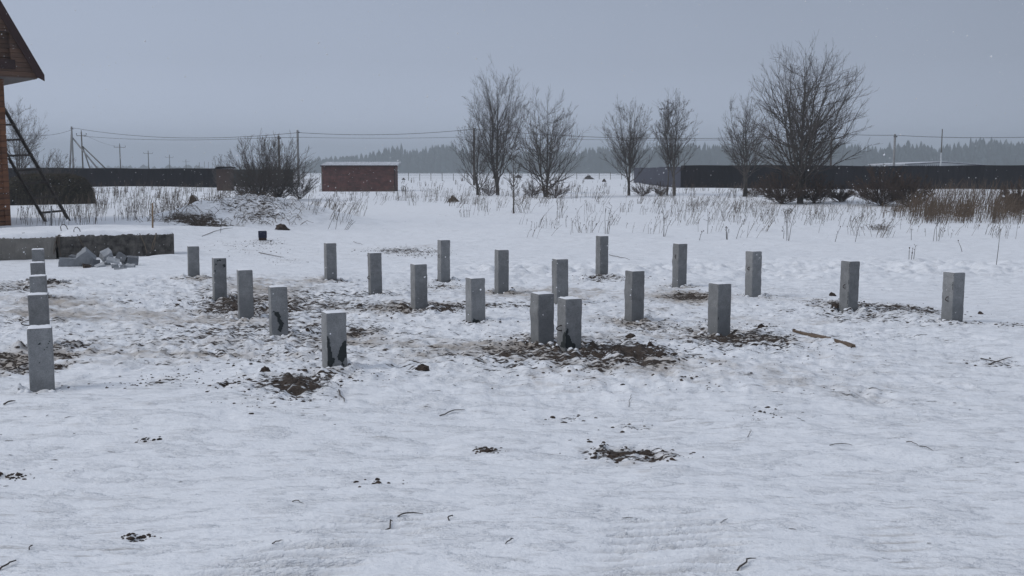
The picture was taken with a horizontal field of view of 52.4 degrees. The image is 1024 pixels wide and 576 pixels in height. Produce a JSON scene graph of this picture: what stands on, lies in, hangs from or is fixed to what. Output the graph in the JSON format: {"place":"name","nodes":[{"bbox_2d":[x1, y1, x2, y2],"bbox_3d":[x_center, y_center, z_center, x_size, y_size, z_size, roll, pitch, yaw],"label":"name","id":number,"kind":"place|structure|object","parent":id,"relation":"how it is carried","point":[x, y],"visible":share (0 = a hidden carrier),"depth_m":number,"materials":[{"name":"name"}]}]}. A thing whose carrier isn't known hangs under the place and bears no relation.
{"place":"outdoors","nodes":[
{"label":"outdoors","id":0,"kind":"place"},
{"bbox_2d":[99,248,112,261],"bbox_3d":[-7.470,-0.610,19.108,0.169,0.185,0.218,36,41,17],"label":"rubble block","id":1,"kind":"object","parent":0,"point":[104,254],"depth_m":19.05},
{"bbox_2d":[0,173,1023,575],"bbox_3d":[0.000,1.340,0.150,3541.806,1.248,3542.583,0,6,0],"label":"ground","id":2,"kind":"structure","parent":0,"point":[204,477],"depth_m":6.61,"materials":[{"name":"snow"}]},
{"bbox_2d":[0,0,44,225],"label":"timber house","id":3,"kind":"structure","parent":2,"relation":"on","point":[15,51],"depth_m":32.73,"materials":[{"name":"brown"}]},
{"bbox_2d":[5,95,47,174],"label":"bare tree","id":4,"kind":"object","parent":2,"relation":"on","point":[20,143],"visible":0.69,"depth_m":87.13,"materials":[{"name":"brown plant"}]},
{"bbox_2d":[0,230,58,259],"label":"foundation block","id":5,"kind":"object","parent":2,"relation":"on","point":[13,243],"depth_m":20.38,"materials":[{"name":"concrete"}]},
{"bbox_2d":[21,292,49,325],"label":"concrete pile","id":6,"kind":"object","parent":2,"relation":"on","point":[38,309],"visible":0.47,"depth_m":8.71,"materials":[{"name":"concrete"}]},
{"bbox_2d":[23,274,47,292],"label":"concrete pile","id":7,"kind":"object","parent":2,"relation":"on","point":[39,281],"visible":0.35,"depth_m":10.26,"materials":[{"name":"concrete"}]},
{"bbox_2d":[18,324,54,391],"bbox_3d":[-3.167,0.527,6.917,0.219,0.552,0.154,-2,6,-22],"label":"concrete pile","id":8,"kind":"object","parent":2,"relation":"on","point":[40,355],"visible":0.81,"depth_m":6.86,"materials":[{"name":"concrete"}]},
{"bbox_2d":[5,108,70,221],"bbox_3d":[-16.875,-4.446,36.166,2.602,4.746,1.018,0,6,0],"label":"wooden ladder","id":9,"kind":"object","parent":2,"relation":"on","point":[38,169],"visible":0.8,"depth_m":36.40,"materials":[{"name":"brown wood"}]},
{"bbox_2d":[30,261,45,274],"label":"concrete pile","id":10,"kind":"object","parent":2,"relation":"on","point":[37,267],"visible":0.22,"depth_m":11.76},
{"bbox_2d":[31,248,45,272],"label":"concrete pile","id":11,"kind":"object","parent":2,"relation":"on","point":[38,254],"visible":0.39,"depth_m":13.78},
{"bbox_2d":[9,142,68,175],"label":"bare shrub","id":12,"kind":"object","parent":2,"relation":"on","point":[38,162],"visible":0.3,"depth_m":69.31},
{"bbox_2d":[50,206,51,225],"bbox_3d":[-14.832,-2.282,33.455,0.070,0.727,0.050,0,6,0],"label":"stake","id":13,"kind":"object","parent":2,"relation":"on","point":[51,216],"visible":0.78,"depth_m":33.44,"materials":[{"name":"wood"}]},
{"bbox_2d":[9,172,97,204],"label":"brush heap","id":14,"kind":"object","parent":2,"relation":"on","point":[64,186],"visible":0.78,"depth_m":56.05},
{"bbox_2d":[34,149,80,176],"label":"bare shrub","id":15,"kind":"object","parent":2,"relation":"on","point":[58,160],"visible":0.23,"depth_m":69.43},
{"bbox_2d":[58,257,81,266],"bbox_3d":[-8.067,-0.461,19.015,0.418,0.202,0.187,2,8,-16],"label":"rubble block","id":16,"kind":"object","parent":2,"relation":"on","point":[68,262],"depth_m":18.93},
{"bbox_2d":[69,126,97,167],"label":"utility pole","id":17,"kind":"object","parent":2,"relation":"on","point":[71,144],"visible":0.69,"depth_m":163.63,"materials":[{"name":"concrete"}]},
{"bbox_2d":[76,247,95,264],"bbox_3d":[-7.747,-0.557,18.908,0.240,0.278,0.324,-39,29,-4],"label":"rubble block","id":18,"kind":"object","parent":2,"relation":"on","point":[85,255],"depth_m":18.79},
{"bbox_2d":[76,130,104,167],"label":"utility pole","id":19,"kind":"object","parent":2,"relation":"on","point":[82,146],"visible":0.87,"depth_m":173.60,"materials":[{"name":"grey wood"}]},
{"bbox_2d":[85,136,297,139],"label":"power line","id":20,"kind":"object","parent":19,"relation":"attached to","point":[208,139],"visible":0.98,"depth_m":129.67,"materials":[{"name":"grey"}]},
{"bbox_2d":[91,259,99,266],"bbox_3d":[-7.540,-0.434,18.790,0.160,0.174,0.168,10,-10,-40],"label":"rubble block","id":21,"kind":"object","parent":2,"relation":"on","point":[94,262],"depth_m":18.72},
{"bbox_2d":[94,262,105,267],"bbox_3d":[-7.397,-0.372,18.668,0.190,0.127,0.157,-26,24,-25],"label":"rubble block","id":22,"kind":"object","parent":2,"relation":"on","point":[101,264],"depth_m":18.63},
{"bbox_2d":[0,168,216,187],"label":"metal fence","id":23,"kind":"object","parent":2,"relation":"on","point":[190,177],"visible":0.52,"depth_m":111.34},
{"bbox_2d":[106,256,119,263],"bbox_3d":[-7.214,-0.499,18.806,0.245,0.061,0.190,13,18,-19],"label":"rubble block","id":24,"kind":"object","parent":2,"relation":"on","point":[109,259],"depth_m":18.77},
{"bbox_2d":[53,224,173,257],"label":"foundation block","id":25,"kind":"structure","parent":2,"relation":"on","point":[131,241],"depth_m":21.01,"materials":[{"name":"concrete"}]},
{"bbox_2d":[114,143,125,167],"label":"utility pole","id":26,"kind":"object","parent":2,"relation":"on","point":[119,147],"visible":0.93,"depth_m":262.66,"materials":[{"name":"grey wood"}]},
{"bbox_2d":[115,252,126,263],"bbox_3d":[-7.133,-0.546,19.026,0.220,0.155,0.139,29,-4,6],"label":"rubble block","id":27,"kind":"object","parent":2,"relation":"on","point":[119,255],"depth_m":18.97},
{"bbox_2d":[124,263,134,267],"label":"rubble block","id":28,"kind":"object","parent":2,"relation":"on","point":[127,265],"depth_m":18.53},
{"bbox_2d":[127,255,138,264],"bbox_3d":[-6.944,-0.471,19.012,0.218,0.225,0.210,1,10,-20],"label":"rubble block","id":29,"kind":"object","parent":2,"relation":"on","point":[133,260],"depth_m":18.94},
{"bbox_2d":[76,164,295,169],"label":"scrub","id":30,"kind":"object","parent":2,"relation":"on","point":[143,166],"visible":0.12,"depth_m":1354.87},
{"bbox_2d":[187,193,198,203],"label":"grass tussock","id":31,"kind":"object","parent":2,"relation":"on","point":[193,197],"depth_m":52.47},
{"bbox_2d":[187,245,199,276],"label":"concrete pile","id":32,"kind":"object","parent":2,"relation":"on","point":[193,260],"visible":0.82,"depth_m":14.37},
{"bbox_2d":[212,257,226,300],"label":"concrete pile","id":33,"kind":"object","parent":2,"relation":"on","point":[219,277],"visible":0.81,"depth_m":12.41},
{"bbox_2d":[212,157,229,183],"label":"bare shrub","id":34,"kind":"object","parent":2,"relation":"on","point":[215,167],"visible":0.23,"depth_m":99.17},
{"bbox_2d":[214,166,235,190],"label":"brick hut","id":35,"kind":"object","parent":2,"relation":"on","point":[220,171],"visible":0.71,"depth_m":93.50,"materials":[{"name":"grey"}]},
{"bbox_2d":[136,189,316,226],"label":"bank grass","id":36,"kind":"structure","parent":2,"relation":"on","point":[218,198],"depth_m":33.36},
{"bbox_2d":[226,162,262,195],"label":"bare shrub","id":37,"kind":"object","parent":2,"relation":"on","point":[242,187],"visible":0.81,"depth_m":58.47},
{"bbox_2d":[237,268,253,319],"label":"concrete pile","id":38,"kind":"object","parent":2,"relation":"on","point":[245,292],"visible":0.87,"depth_m":10.91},
{"bbox_2d":[222,128,302,196],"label":"bare shrub","id":39,"kind":"object","parent":2,"relation":"on","point":[269,181],"visible":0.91,"depth_m":59.18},
{"bbox_2d":[258,231,266,240],"bbox_3d":[-6.236,-1.262,25.988,0.200,0.330,0.200,-2,7,-17],"label":"pipe stub","id":40,"kind":"object","parent":2,"relation":"on","point":[262,235],"visible":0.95,"depth_m":25.89,"materials":[{"name":"blue paint"}]},
{"bbox_2d":[234,169,292,186],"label":"metal fence","id":41,"kind":"object","parent":2,"relation":"on","point":[256,175],"visible":0.09,"depth_m":127.22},
{"bbox_2d":[260,366,269,371],"bbox_3d":[-1.733,0.569,7.308,0.066,0.047,0.060,-5,8,-40],"label":"soil clod","id":42,"kind":"object","parent":2,"relation":"on","point":[265,369],"visible":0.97,"depth_m":7.29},
{"bbox_2d":[268,285,288,335],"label":"concrete pile","id":43,"kind":"object","parent":2,"relation":"on","point":[278,311],"visible":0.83,"depth_m":9.31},
{"bbox_2d":[239,130,319,197],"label":"bare shrub","id":44,"kind":"object","parent":2,"relation":"on","point":[287,179],"visible":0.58,"depth_m":61.71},
{"bbox_2d":[275,224,289,229],"bbox_3d":[-6.550,-1.715,29.538,0.352,0.240,0.391,4,8,33],"label":"soil clod","id":45,"kind":"object","parent":2,"relation":"on","point":[281,227],"visible":0.91,"depth_m":29.45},
{"bbox_2d":[296,130,299,186],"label":"utility pole","id":46,"kind":"object","parent":2,"relation":"on","point":[297,132],"visible":0.68,"depth_m":126.80,"materials":[{"name":"concrete"}]},
{"bbox_2d":[76,128,289,137],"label":"power line","id":47,"kind":"object","parent":46,"relation":"attached to","point":[175,137],"visible":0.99,"depth_m":145.00,"materials":[{"name":"grey"}]},
{"bbox_2d":[281,167,319,198],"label":"bare shrub","id":48,"kind":"object","parent":2,"relation":"on","point":[304,191],"visible":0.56,"depth_m":64.20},
{"bbox_2d":[324,242,336,280],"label":"concrete pile","id":49,"kind":"object","parent":2,"relation":"on","point":[330,262],"visible":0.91,"depth_m":14.99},
{"bbox_2d":[321,310,346,367],"bbox_3d":[-1.314,0.431,7.680,0.153,0.532,0.153,-3,7,-26],"label":"concrete pile","id":50,"kind":"object","parent":2,"relation":"on","point":[334,344],"visible":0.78,"depth_m":7.61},
{"bbox_2d":[320,162,400,191],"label":"wooden shed","id":51,"kind":"structure","parent":2,"relation":"on","point":[339,176],"depth_m":96.42,"materials":[{"name":"red"}]},
{"bbox_2d":[367,252,381,294],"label":"concrete pile","id":52,"kind":"object","parent":2,"relation":"on","point":[374,277],"visible":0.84,"depth_m":13.20,"materials":[{"name":"concrete"}]},
{"bbox_2d":[410,263,427,308],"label":"concrete pile","id":53,"kind":"object","parent":2,"relation":"on","point":[418,281],"visible":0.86,"depth_m":11.59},
{"bbox_2d":[415,364,429,370],"bbox_3d":[-0.650,0.580,7.551,0.101,0.061,0.070,-4,8,-33],"label":"soil clod","id":54,"kind":"object","parent":2,"relation":"on","point":[421,367],"visible":0.98,"depth_m":7.54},
{"bbox_2d":[437,239,449,282],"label":"concrete pile","id":55,"kind":"object","parent":2,"relation":"on","point":[443,262],"visible":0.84,"depth_m":15.68,"materials":[{"name":"concrete"}]},
{"bbox_2d":[448,110,499,194],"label":"bare tree","id":56,"kind":"object","parent":2,"relation":"on","point":[473,163],"visible":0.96,"depth_m":82.54,"materials":[{"name":"brown plant"}]},
{"bbox_2d":[473,128,474,184],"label":"utility pole","id":57,"kind":"object","parent":2,"relation":"on","point":[474,160],"visible":0.23,"depth_m":127.07,"materials":[{"name":"grey wood"}]},
{"bbox_2d":[310,129,468,134],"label":"power line","id":58,"kind":"object","parent":57,"relation":"attached to","point":[384,134],"visible":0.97,"depth_m":126.68,"materials":[{"name":"grey"}]},
{"bbox_2d":[477,129,776,138],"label":"power line","id":59,"kind":"object","parent":57,"relation":"attached to","point":[648,138],"visible":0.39,"depth_m":126.74,"materials":[{"name":"grey"}]},
{"bbox_2d":[465,276,484,322],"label":"concrete pile","id":60,"kind":"object","parent":2,"relation":"on","point":[475,303],"visible":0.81,"depth_m":10.07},
{"bbox_2d":[478,179,499,195],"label":"bare shrub","id":61,"kind":"object","parent":2,"relation":"on","point":[486,190],"visible":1,"depth_m":78.85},
{"bbox_2d":[462,54,532,194],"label":"bare tree","id":62,"kind":"object","parent":2,"relation":"on","point":[497,135],"visible":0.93,"depth_m":82.50,"materials":[{"name":"brown plant"}]},
{"bbox_2d":[494,249,508,293],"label":"concrete pile","id":63,"kind":"object","parent":2,"relation":"on","point":[501,272],"visible":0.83,"depth_m":13.72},
{"bbox_2d":[0,310,1018,528],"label":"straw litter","id":64,"kind":"object","parent":2,"relation":"on","point":[439,390],"visible":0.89,"depth_m":6.01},
{"bbox_2d":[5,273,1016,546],"bbox_3d":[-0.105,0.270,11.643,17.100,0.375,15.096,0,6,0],"label":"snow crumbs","id":65,"kind":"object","parent":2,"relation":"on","point":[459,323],"visible":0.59,"depth_m":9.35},
{"bbox_2d":[0,238,1022,541],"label":"soil crumbs","id":66,"kind":"object","parent":2,"relation":"on","point":[486,450],"visible":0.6,"depth_m":8.13,"materials":[{"name":"soil"}]},
{"bbox_2d":[501,135,525,212],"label":"young tree","id":67,"kind":"object","parent":2,"relation":"on","point":[513,165],"visible":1,"depth_m":41.14,"materials":[{"name":"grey plant"}]},
{"bbox_2d":[408,173,621,180],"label":"wire fence","id":68,"kind":"object","parent":2,"relation":"on","point":[509,176],"visible":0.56,"depth_m":203.78,"materials":[{"name":"grey wood"}]},
{"bbox_2d":[16,173,1019,237],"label":"dry weeds","id":69,"kind":"object","parent":2,"relation":"on","point":[101,202],"visible":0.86,"depth_m":44.68,"materials":[{"name":"plant"}]},
{"bbox_2d":[521,179,542,197],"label":"bare shrub","id":70,"kind":"object","parent":2,"relation":"on","point":[534,191],"visible":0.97,"depth_m":70.47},
{"bbox_2d":[530,291,553,344],"bbox_3d":[0.255,0.289,8.865,0.161,0.514,0.153,-3,7,-25],"label":"concrete pile","id":71,"kind":"object","parent":2,"relation":"on","point":[542,316],"visible":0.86,"depth_m":8.80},
{"bbox_2d":[508,84,587,196],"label":"bare tree","id":72,"kind":"object","parent":2,"relation":"on","point":[540,155],"visible":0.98,"depth_m":71.19,"materials":[{"name":"brown plant"}]},
{"bbox_2d":[537,176,574,197],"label":"bare shrub","id":73,"kind":"object","parent":2,"relation":"on","point":[556,193],"visible":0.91,"depth_m":68.99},
{"bbox_2d":[552,258,567,303],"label":"concrete pile","id":74,"kind":"object","parent":2,"relation":"on","point":[560,275],"visible":0.67,"depth_m":12.26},
{"bbox_2d":[556,296,581,350],"bbox_3d":[0.448,0.336,8.503,0.199,0.528,0.153,-2,7,-24],"label":"concrete pile","id":75,"kind":"object","parent":2,"relation":"on","point":[569,333],"visible":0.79,"depth_m":8.45,"materials":[{"name":"concrete"}]},
{"bbox_2d":[595,235,607,274],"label":"concrete pile","id":76,"kind":"object","parent":2,"relation":"on","point":[602,256],"visible":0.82,"depth_m":16.67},
{"bbox_2d":[605,202,612,233],"bbox_3d":[2.571,-1.823,27.576,0.206,0.897,0.511,1,6,7],"label":"dry weed","id":77,"kind":"object","parent":2,"relation":"on","point":[608,219],"visible":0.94,"depth_m":27.43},
{"bbox_2d":[625,333,635,337],"bbox_3d":[1.047,0.422,9.151,0.098,0.052,0.077,-3,7,-25],"label":"soil clod","id":78,"kind":"object","parent":2,"relation":"on","point":[630,335],"visible":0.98,"depth_m":9.13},
{"bbox_2d":[595,93,666,195],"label":"bare tree","id":79,"kind":"object","parent":2,"relation":"on","point":[630,147],"visible":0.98,"depth_m":73.57,"materials":[{"name":"brown plant"}]},
{"bbox_2d":[624,269,644,321],"bbox_3d":[1.277,0.139,10.879,0.160,0.664,0.152,-3,7,-25],"label":"concrete pile","id":80,"kind":"object","parent":2,"relation":"on","point":[634,301],"visible":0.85,"depth_m":10.81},
{"bbox_2d":[629,179,655,195],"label":"bare shrub","id":81,"kind":"object","parent":2,"relation":"on","point":[648,190],"visible":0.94,"depth_m":72.48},
{"bbox_2d":[634,167,680,187],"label":"metal fence","id":82,"kind":"object","parent":2,"relation":"on","point":[653,176],"visible":0.49,"depth_m":124.28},
{"bbox_2d":[293,135,1023,172],"bbox_3d":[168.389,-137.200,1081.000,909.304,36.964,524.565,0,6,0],"label":"distant forest","id":83,"kind":"object","parent":2,"relation":"on","point":[991,152],"visible":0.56,"depth_m":955.03,"materials":[{"name":"plant"}]},
{"bbox_2d":[652,181,669,195],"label":"bare shrub","id":84,"kind":"object","parent":2,"relation":"on","point":[656,190],"visible":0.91,"depth_m":72.01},
{"bbox_2d":[656,352,666,356],"bbox_3d":[1.140,0.516,7.974,0.085,0.052,0.095,5,8,37],"label":"soil clod","id":85,"kind":"object","parent":2,"relation":"on","point":[659,354],"visible":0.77,"depth_m":7.95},
{"bbox_2d":[655,88,682,195],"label":"slender tree","id":86,"kind":"object","parent":2,"relation":"on","point":[665,139],"visible":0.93,"depth_m":72.30,"materials":[{"name":"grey plant"}]},
{"bbox_2d":[649,88,702,195],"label":"slender tree","id":87,"kind":"object","parent":2,"relation":"on","point":[672,145],"visible":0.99,"depth_m":72.04,"materials":[{"name":"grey plant"}]},
{"bbox_2d":[672,243,686,287],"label":"concrete pile","id":88,"kind":"object","parent":2,"relation":"on","point":[679,265],"visible":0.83,"depth_m":14.89,"materials":[{"name":"concrete"}]},
{"bbox_2d":[707,282,730,335],"bbox_3d":[1.922,0.241,9.640,0.153,0.592,0.152,-3,7,-26],"label":"concrete pile","id":89,"kind":"object","parent":2,"relation":"on","point":[719,305],"visible":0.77,"depth_m":9.58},
{"bbox_2d":[737,558,755,570],"bbox_3d":[0.891,1.042,3.946,0.020,0.024,0.149,5,8,39],"label":"twig","id":90,"kind":"object","parent":2,"relation":"on","point":[741,565],"visible":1,"depth_m":3.92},
{"bbox_2d":[718,88,775,196],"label":"bare tree","id":91,"kind":"object","parent":2,"relation":"on","point":[745,167],"visible":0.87,"depth_m":71.03,"materials":[{"name":"brown plant"}]},
{"bbox_2d":[745,250,761,296],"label":"concrete pile","id":92,"kind":"object","parent":2,"relation":"on","point":[753,267],"visible":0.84,"depth_m":13.46,"materials":[{"name":"concrete"}]},
{"bbox_2d":[740,181,766,196],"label":"bare shrub","id":93,"kind":"object","parent":2,"relation":"on","point":[749,193],"visible":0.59,"depth_m":71.32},
{"bbox_2d":[751,168,813,203],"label":"bare shrub","id":94,"kind":"object","parent":2,"relation":"on","point":[790,195],"visible":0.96,"depth_m":57.57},
{"bbox_2d":[784,208,795,240],"bbox_3d":[6.857,-1.557,25.823,0.375,0.858,0.159,1,6,9],"label":"dry weed","id":95,"kind":"object","parent":2,"relation":"on","point":[787,224],"visible":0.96,"depth_m":25.81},
{"bbox_2d":[735,37,882,203],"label":"bare tree","id":96,"kind":"object","parent":2,"relation":"on","point":[812,129],"visible":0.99,"depth_m":56.92,"materials":[{"name":"brown plant"}]},
{"bbox_2d":[792,330,830,338],"bbox_3d":[2.748,0.431,9.568,0.050,0.023,0.480,-19,15,-23],"label":"plank","id":97,"kind":"object","parent":2,"relation":"on","point":[810,334],"visible":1,"depth_m":9.55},
{"bbox_2d":[794,172,840,202],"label":"bare shrub","id":98,"kind":"object","parent":2,"relation":"on","point":[819,189],"visible":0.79,"depth_m":57.94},
{"bbox_2d":[825,184,855,201],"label":"bare shrub","id":99,"kind":"object","parent":2,"relation":"on","point":[841,196],"visible":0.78,"depth_m":59.09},
{"bbox_2d":[834,339,855,346],"bbox_3d":[2.906,0.485,9.103,0.042,0.032,0.327,-16,11,-10],"label":"plank","id":100,"kind":"object","parent":2,"relation":"on","point":[846,343],"visible":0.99,"depth_m":9.05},
{"bbox_2d":[839,260,859,311],"bbox_3d":[3.900,0.019,12.053,0.180,0.688,0.153,-2,7,-24],"label":"concrete pile","id":101,"kind":"object","parent":2,"relation":"on","point":[849,286],"visible":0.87,"depth_m":11.99,"materials":[{"name":"concrete"}]},
{"bbox_2d":[680,165,1023,189],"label":"metal fence","id":102,"kind":"object","parent":2,"relation":"on","point":[710,176],"visible":0.62,"depth_m":105.37,"materials":[{"name":"metal"}]},
{"bbox_2d":[860,223,890,229],"bbox_3d":[10.305,-1.722,29.184,1.066,0.188,0.415,0,6,0],"label":"grass tuft","id":103,"kind":"object","parent":2,"relation":"on","point":[877,226],"visible":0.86,"depth_m":29.17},
{"bbox_2d":[844,163,920,205],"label":"bare shrub","id":104,"kind":"object","parent":2,"relation":"on","point":[880,197],"visible":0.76,"depth_m":55.15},
{"bbox_2d":[893,134,896,165],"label":"utility pole","id":105,"kind":"object","parent":2,"relation":"on","point":[894,149],"visible":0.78,"depth_m":120.88,"materials":[{"name":"concrete"}]},
{"bbox_2d":[880,172,935,206],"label":"bare shrub","id":106,"kind":"object","parent":2,"relation":"on","point":[903,192],"visible":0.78,"depth_m":53.96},
{"bbox_2d":[868,161,985,165],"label":"warehouse","id":107,"kind":"structure","parent":2,"relation":"on","point":[943,163],"depth_m":176.76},
{"bbox_2d":[933,217,946,240],"bbox_3d":[10.491,-1.409,25.471,0.322,0.652,0.101,0,6,0],"label":"dry weed","id":108,"kind":"object","parent":2,"relation":"on","point":[936,229],"visible":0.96,"depth_m":25.49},
{"bbox_2d":[940,129,942,165],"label":"utility pole","id":109,"kind":"object","parent":2,"relation":"on","point":[941,149],"visible":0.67,"depth_m":174.43,"materials":[{"name":"grey metal"}]},
{"bbox_2d":[881,178,1023,224],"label":"dry reeds","id":110,"kind":"object","parent":2,"relation":"on","point":[967,209],"visible":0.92,"depth_m":39.25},
{"bbox_2d":[941,271,964,321],"bbox_3d":[4.529,0.151,10.710,0.184,0.651,0.153,-2,7,-22],"label":"concrete pile","id":111,"kind":"object","parent":2,"relation":"on","point":[953,292],"visible":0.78,"depth_m":10.65,"materials":[{"name":"concrete"}]},
{"bbox_2d":[998,179,1023,211],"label":"bare shrub","id":112,"kind":"object","parent":2,"relation":"on","point":[1018,189],"visible":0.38,"depth_m":47.13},
{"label":"utility pole","id":113,"kind":"object","parent":2,"relation":"on","visible":0},
{"bbox_2d":[835,133,1020,137],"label":"power line","id":114,"kind":"object","parent":113,"relation":"attached to","point":[956,137],"visible":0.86,"depth_m":115.71,"materials":[{"name":"grey"}]},
{"bbox_2d":[1,0,1023,574],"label":"falling snow","id":115,"kind":"structure","parent":0,"point":[523,218],"depth_m":7.55,"materials":[{"name":"snow"}]},
{"bbox_2d":[1,0,1023,168],"label":"sky","id":116,"kind":"structure","parent":0,"point":[575,45],"materials":[{"name":"grey"}]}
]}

